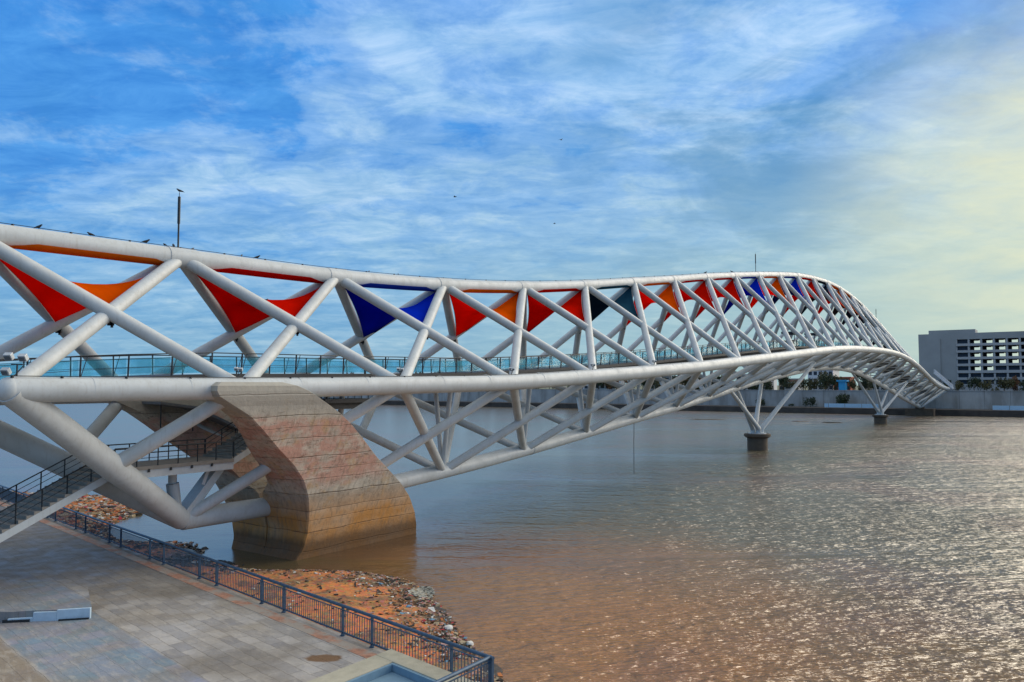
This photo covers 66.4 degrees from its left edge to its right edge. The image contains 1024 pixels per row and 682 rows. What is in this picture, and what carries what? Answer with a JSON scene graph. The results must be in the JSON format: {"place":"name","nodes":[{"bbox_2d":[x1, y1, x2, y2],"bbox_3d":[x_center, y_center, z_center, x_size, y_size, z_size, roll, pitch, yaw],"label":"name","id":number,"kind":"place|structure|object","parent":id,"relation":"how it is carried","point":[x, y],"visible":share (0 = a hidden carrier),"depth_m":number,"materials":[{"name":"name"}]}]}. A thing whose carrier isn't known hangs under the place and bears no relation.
{"place":"outdoors","nodes":[
{"label":"outdoors","id":0,"kind":"place"},
{"bbox_2d":[0,498,412,681],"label":"promenade","id":1,"kind":"structure","parent":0,"point":[143,623],"depth_m":30.11,"materials":[{"name":"stone"}]},
{"bbox_2d":[0,577,91,622],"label":"stone platform","id":2,"kind":"structure","parent":1,"relation":"on","point":[24,600],"depth_m":33.11,"materials":[{"name":"grey stone"}]},
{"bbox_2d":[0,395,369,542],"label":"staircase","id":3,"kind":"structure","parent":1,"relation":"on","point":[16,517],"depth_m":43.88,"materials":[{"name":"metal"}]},
{"bbox_2d":[0,501,376,658],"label":"kerb","id":4,"kind":"structure","parent":1,"relation":"on","point":[340,643],"depth_m":35.00,"materials":[{"name":"concrete"}]},
{"bbox_2d":[0,485,494,681],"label":"quay railing","id":5,"kind":"object","parent":1,"relation":"on","point":[113,531],"visible":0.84,"depth_m":32.95,"materials":[{"name":"blue metal"}]},
{"bbox_2d":[308,649,473,681],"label":"stairwell parapet","id":6,"kind":"structure","parent":1,"relation":"on","point":[391,665],"depth_m":25.47,"materials":[{"name":"blue paint"}]},
{"bbox_2d":[60,496,502,681],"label":"shore","id":7,"kind":"structure","parent":0,"point":[346,592],"depth_m":37.81,"materials":[{"name":"brown stone"}]},
{"bbox_2d":[13,491,142,530],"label":"rubble","id":8,"kind":"object","parent":7,"relation":"on","point":[98,511],"visible":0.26,"depth_m":65.32,"materials":[{"name":"beige stone"}]},
{"bbox_2d":[185,567,503,681],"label":"rubble","id":9,"kind":"object","parent":7,"relation":"on","point":[422,602],"visible":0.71,"depth_m":37.25,"materials":[{"name":"brown stone"}]},
{"bbox_2d":[444,625,452,630],"bbox_3d":[-2.808,12.693,34.593,0.398,0.248,0.387,2,-4,-37],"label":"sack","id":10,"kind":"object","parent":7,"relation":"on","point":[449,627],"visible":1,"depth_m":34.48,"materials":[{"name":"white plastic"}]},
{"bbox_2d":[0,403,1023,681],"bbox_3d":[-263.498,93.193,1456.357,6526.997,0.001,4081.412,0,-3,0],"label":"river","id":11,"kind":"structure","parent":0,"point":[682,547],"depth_m":53.47,"materials":[{"name":"liquid"}]},
{"bbox_2d":[78,527,244,567],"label":"rocks","id":12,"kind":"object","parent":11,"relation":"on","point":[190,546],"visible":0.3,"depth_m":50.85,"materials":[{"name":"stone"}]},
{"bbox_2d":[410,586,434,597],"bbox_3d":[-4.700,13.107,40.931,1.303,0.282,2.778,0,-3,0],"label":"rock","id":13,"kind":"object","parent":11,"relation":"on","point":[429,591],"visible":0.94,"depth_m":40.97,"materials":[{"name":"grey stone"}]},
{"bbox_2d":[689,419,724,419],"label":"mud flat","id":14,"kind":"structure","parent":11,"relation":"on","point":[706,419],"depth_m":247.29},
{"bbox_2d":[0,0,1023,384],"label":"sky","id":15,"kind":"structure","parent":0,"point":[872,149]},
{"bbox_2d":[381,400,1023,416],"bbox_3d":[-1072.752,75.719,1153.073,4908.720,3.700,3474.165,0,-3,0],"label":"promenade","id":16,"kind":"structure","parent":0,"point":[901,411],"depth_m":307.40,"materials":[{"name":"grey concrete"}]},
{"bbox_2d":[319,389,1023,408],"bbox_3d":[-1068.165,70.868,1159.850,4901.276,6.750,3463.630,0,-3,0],"label":"retaining wall","id":17,"kind":"structure","parent":16,"relation":"on","point":[949,399],"depth_m":318.13,"materials":[{"name":"concrete"}]},
{"bbox_2d":[802,397,816,406],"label":"bush","id":18,"kind":"object","parent":16,"relation":"on","point":[812,401],"visible":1,"depth_m":316.10,"materials":[{"name":"green plant"}]},
{"bbox_2d":[835,393,849,403],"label":"bush","id":19,"kind":"object","parent":16,"relation":"on","point":[840,399],"visible":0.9,"depth_m":307.41,"materials":[{"name":"green plant"}]},
{"bbox_2d":[824,403,878,407],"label":"hoarding","id":20,"kind":"object","parent":16,"relation":"on","point":[828,405],"visible":0.8,"depth_m":299.25,"materials":[{"name":"blue metal"}]},
{"bbox_2d":[993,405,1023,410],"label":"hoarding","id":21,"kind":"object","parent":16,"relation":"on","point":[1009,407],"visible":1,"depth_m":269.77,"materials":[{"name":"blue metal"}]},
{"bbox_2d":[539,385,908,389],"bbox_3d":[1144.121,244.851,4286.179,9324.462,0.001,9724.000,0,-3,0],"label":"ground","id":22,"kind":"structure","parent":0,"point":[856,387],"depth_m":944.61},
{"bbox_2d":[595,382,618,388],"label":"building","id":23,"kind":"structure","parent":22,"relation":"on","point":[601,387],"depth_m":397.42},
{"bbox_2d":[654,377,666,388],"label":"tree","id":24,"kind":"object","parent":22,"relation":"on","point":[657,383],"visible":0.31,"depth_m":364.45,"materials":[{"name":"green plant"}]},
{"bbox_2d":[758,381,772,389],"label":"tree","id":25,"kind":"object","parent":22,"relation":"on","point":[768,385],"visible":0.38,"depth_m":335.97,"materials":[{"name":"green plant"}]},
{"bbox_2d":[778,377,790,389],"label":"tree","id":26,"kind":"object","parent":22,"relation":"on","point":[783,382],"visible":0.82,"depth_m":340.08,"materials":[{"name":"green plant"}]},
{"bbox_2d":[788,380,799,389],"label":"tree","id":27,"kind":"object","parent":22,"relation":"on","point":[792,383],"visible":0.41,"depth_m":336.96,"materials":[{"name":"green plant"}]},
{"bbox_2d":[798,379,810,389],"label":"tree","id":28,"kind":"object","parent":22,"relation":"on","point":[804,382],"visible":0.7,"depth_m":337.13,"materials":[{"name":"green plant"}]},
{"bbox_2d":[808,377,819,389],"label":"tree","id":29,"kind":"object","parent":22,"relation":"on","point":[813,383],"visible":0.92,"depth_m":329.23,"materials":[{"name":"green plant"}]},
{"bbox_2d":[816,370,830,389],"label":"tree","id":30,"kind":"object","parent":22,"relation":"on","point":[820,375],"visible":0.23,"depth_m":333.95,"materials":[{"name":"green plant"}]},
{"bbox_2d":[816,374,837,389],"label":"tree","id":31,"kind":"object","parent":22,"relation":"on","point":[832,382],"visible":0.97,"depth_m":323.55,"materials":[{"name":"green plant"}]},
{"bbox_2d":[833,376,848,389],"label":"tree","id":32,"kind":"object","parent":22,"relation":"on","point":[837,383],"visible":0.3,"depth_m":323.53,"materials":[{"name":"green plant"}]},
{"bbox_2d":[836,380,848,389],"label":"kiosk","id":33,"kind":"object","parent":22,"relation":"on","point":[842,384],"visible":0.82,"depth_m":315.95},
{"bbox_2d":[847,378,855,389],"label":"tree","id":34,"kind":"object","parent":22,"relation":"on","point":[852,384],"visible":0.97,"depth_m":319.56,"materials":[{"name":"green plant"}]},
{"bbox_2d":[854,371,870,389],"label":"tree","id":35,"kind":"object","parent":22,"relation":"on","point":[864,383],"visible":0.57,"depth_m":323.98,"materials":[{"name":"green plant"}]},
{"bbox_2d":[866,379,878,389],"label":"tree","id":36,"kind":"object","parent":22,"relation":"on","point":[870,384],"visible":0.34,"depth_m":317.24,"materials":[{"name":"green plant"}]},
{"bbox_2d":[933,369,953,392],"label":"access ramp","id":37,"kind":"structure","parent":22,"relation":"on","point":[944,380],"depth_m":291.80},
{"bbox_2d":[955,380,965,390],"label":"tree","id":38,"kind":"object","parent":22,"relation":"on","point":[959,385],"visible":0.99,"depth_m":297.94,"materials":[{"name":"green plant"}]},
{"bbox_2d":[966,376,980,390],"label":"tree","id":39,"kind":"object","parent":22,"relation":"on","point":[975,384],"visible":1,"depth_m":295.78,"materials":[{"name":"green plant"}]},
{"bbox_2d":[978,379,993,390],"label":"tree","id":40,"kind":"object","parent":22,"relation":"on","point":[986,386],"visible":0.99,"depth_m":292.34,"materials":[{"name":"green plant"}]},
{"bbox_2d":[994,376,1015,390],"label":"tree","id":41,"kind":"object","parent":22,"relation":"on","point":[1004,384],"visible":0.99,"depth_m":293.42,"materials":[{"name":"green plant"}]},
{"bbox_2d":[1009,375,1019,390],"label":"tree","id":42,"kind":"object","parent":22,"relation":"on","point":[1015,386],"visible":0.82,"depth_m":293.69,"materials":[{"name":"green plant"}]},
{"bbox_2d":[1018,380,1023,390],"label":"tree","id":43,"kind":"object","parent":22,"relation":"on","point":[1022,384],"visible":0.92,"depth_m":286.89,"materials":[{"name":"green plant"}]},
{"bbox_2d":[736,377,776,389],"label":"building","id":44,"kind":"structure","parent":0,"point":[775,384],"depth_m":379.60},
{"bbox_2d":[779,378,803,389],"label":"building","id":45,"kind":"structure","parent":0,"point":[790,379],"depth_m":355.98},
{"bbox_2d":[785,380,802,389],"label":"building","id":46,"kind":"structure","parent":0,"point":[786,388],"depth_m":344.19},
{"bbox_2d":[804,333,818,345],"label":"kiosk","id":47,"kind":"object","parent":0,"point":[813,334],"visible":0.32,"depth_m":159.28,"materials":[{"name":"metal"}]},
{"bbox_2d":[808,370,838,389],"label":"building","id":48,"kind":"structure","parent":0,"point":[813,374],"depth_m":356.75,"materials":[{"name":"white paint"}]},
{"bbox_2d":[834,377,853,389],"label":"building","id":49,"kind":"structure","parent":0,"point":[849,378],"depth_m":343.63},
{"bbox_2d":[918,329,1023,390],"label":"building","id":50,"kind":"structure","parent":0,"point":[948,354],"depth_m":313.16,"materials":[{"name":"grey concrete"}]},
{"bbox_2d":[957,339,967,343],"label":"window","id":51,"kind":"structure","parent":50,"relation":"in","point":[962,341],"depth_m":314.56,"materials":[{"name":"glass"}]},
{"bbox_2d":[958,346,967,349],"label":"window","id":52,"kind":"structure","parent":50,"relation":"in","point":[959,347],"depth_m":314.33,"materials":[{"name":"black glass"}]},
{"bbox_2d":[958,353,967,356],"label":"window","id":53,"kind":"structure","parent":50,"relation":"in","point":[959,354],"depth_m":314.25,"materials":[{"name":"glass"}]},
{"bbox_2d":[958,359,967,363],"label":"window","id":54,"kind":"structure","parent":50,"relation":"in","point":[965,361],"depth_m":314.02,"materials":[{"name":"black glass"}]},
{"bbox_2d":[958,366,967,369],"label":"window","id":55,"kind":"structure","parent":50,"relation":"in","point":[959,367],"depth_m":314.02,"materials":[{"name":"black glass"}]},
{"bbox_2d":[958,373,968,376],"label":"window","id":56,"kind":"structure","parent":50,"relation":"in","point":[959,374],"depth_m":313.79,"materials":[{"name":"black glass"}]},
{"bbox_2d":[971,373,980,376],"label":"window","id":57,"kind":"structure","parent":50,"relation":"in","point":[972,374],"depth_m":311.35,"materials":[{"name":"glass"}]},
{"bbox_2d":[983,373,993,376],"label":"window","id":58,"kind":"structure","parent":50,"relation":"in","point":[984,374],"depth_m":308.85,"materials":[{"name":"black glass"}]},
{"bbox_2d":[996,366,1006,369],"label":"window","id":59,"kind":"structure","parent":50,"relation":"in","point":[997,367],"depth_m":306.45,"materials":[{"name":"glass"}]},
{"bbox_2d":[996,373,1006,376],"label":"window","id":60,"kind":"structure","parent":50,"relation":"in","point":[997,374],"depth_m":306.30,"materials":[{"name":"glass"}]},
{"bbox_2d":[1009,366,1019,369],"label":"window","id":61,"kind":"structure","parent":50,"relation":"in","point":[1010,367],"depth_m":303.99,"materials":[{"name":"black glass"}]},
{"bbox_2d":[1009,373,1019,376],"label":"window","id":62,"kind":"structure","parent":50,"relation":"in","point":[1010,374],"depth_m":303.92,"materials":[{"name":"black glass"}]},
{"label":"ground","id":63,"kind":"structure","parent":0,"visible":0},
{"bbox_2d":[0,222,949,560],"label":"footbridge","id":64,"kind":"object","parent":63,"relation":"on","point":[310,476],"visible":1,"depth_m":52.58,"materials":[{"name":"white paint"}]},
{"bbox_2d":[0,352,28,375],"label":"floodlight","id":65,"kind":"object","parent":64,"relation":"attached to","point":[23,357],"visible":1,"depth_m":33.99,"materials":[{"name":"metal"}]},
{"bbox_2d":[177,193,180,247],"bbox_3d":[-19.896,-6.981,46.666,0.320,3.800,0.320,0,-3,0],"label":"lightning rod","id":66,"kind":"object","parent":64,"relation":"attached to","point":[179,210],"visible":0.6,"depth_m":46.63,"materials":[{"name":"white paint"}]},
{"bbox_2d":[142,401,238,432],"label":"slab ramp","id":67,"kind":"structure","parent":64,"relation":"attached to","point":[217,419],"depth_m":50.15,"materials":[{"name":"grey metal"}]},
{"bbox_2d":[234,367,242,376],"bbox_3d":[-14.919,1.708,42.674,0.459,0.584,0.310,0,-3,0],"label":"floodlight","id":68,"kind":"object","parent":64,"relation":"attached to","point":[236,369],"visible":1,"depth_m":42.59,"materials":[{"name":"metal"}]},
{"bbox_2d":[397,368,403,375],"bbox_3d":[-7.447,2.059,52.083,0.459,0.584,0.310,0,-3,0],"label":"floodlight","id":69,"kind":"object","parent":64,"relation":"attached to","point":[401,370],"visible":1,"depth_m":52.00,"materials":[{"name":"metal"}]},
{"bbox_2d":[781,331,800,345],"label":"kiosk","id":70,"kind":"object","parent":64,"relation":"on","point":[791,333],"visible":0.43,"depth_m":145.91,"materials":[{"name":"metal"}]}
]}

